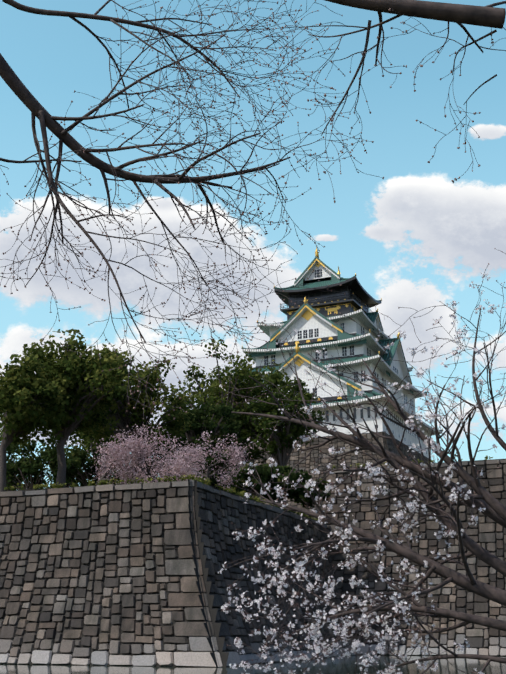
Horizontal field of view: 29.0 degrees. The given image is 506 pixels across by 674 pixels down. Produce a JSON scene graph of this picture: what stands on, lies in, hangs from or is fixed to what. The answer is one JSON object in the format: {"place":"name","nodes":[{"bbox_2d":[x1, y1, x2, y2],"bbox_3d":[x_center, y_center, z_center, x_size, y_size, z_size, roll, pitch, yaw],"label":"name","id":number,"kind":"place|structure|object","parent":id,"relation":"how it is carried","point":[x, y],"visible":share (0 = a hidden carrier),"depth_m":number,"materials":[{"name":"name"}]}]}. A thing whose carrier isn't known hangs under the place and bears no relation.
{"place":"outdoors","nodes":[
{"label":"outdoors","id":0,"kind":"place"},
{"bbox_2d":[0,655,505,673],"bbox_3d":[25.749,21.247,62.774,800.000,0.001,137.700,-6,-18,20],"label":"moat water","id":1,"kind":"structure","parent":0,"point":[337,666],"depth_m":61.65,"materials":[{"name":"grey liquid"}]},
{"bbox_2d":[0,459,505,666],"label":"moat stone walls","id":2,"kind":"structure","parent":1,"relation":"on","point":[118,575],"depth_m":74.13,"materials":[{"name":"grey stone"}]},
{"bbox_2d":[0,0,505,487],"label":"sky","id":3,"kind":"structure","parent":0,"point":[414,237],"materials":[{"name":"blue"}]},
{"bbox_2d":[205,248,505,673],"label":"cherry blossom tree","id":4,"kind":"object","parent":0,"point":[490,506],"visible":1,"depth_m":7.92,"materials":[{"name":"white plant"}]},
{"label":"terrace","id":5,"kind":"structure","parent":0,"visible":0},
{"bbox_2d":[87,422,252,490],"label":"blossoming cherry trees","id":6,"kind":"object","parent":5,"relation":"on","point":[131,447],"visible":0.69,"depth_m":78.17,"materials":[{"name":"pink plant"}]},
{"bbox_2d":[0,329,492,520],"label":"tree","id":7,"kind":"object","parent":5,"relation":"on","point":[53,393],"depth_m":98.20,"materials":[{"name":"green plant"}]},
{"bbox_2d":[0,0,505,433],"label":"bare tree branches","id":8,"kind":"object","parent":5,"relation":"on","point":[490,15],"visible":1,"depth_m":6.12,"materials":[{"name":"brown plant"}]},
{"bbox_2d":[239,431,433,518],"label":"keep stone base","id":9,"kind":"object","parent":5,"relation":"on","point":[307,463],"visible":0.12,"depth_m":188.73,"materials":[{"name":"grey stone"}]},
{"bbox_2d":[228,246,442,458],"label":"castle keep","id":10,"kind":"structure","parent":9,"relation":"on","point":[315,316],"depth_m":203.06,"materials":[{"name":"white paint"}]}
]}

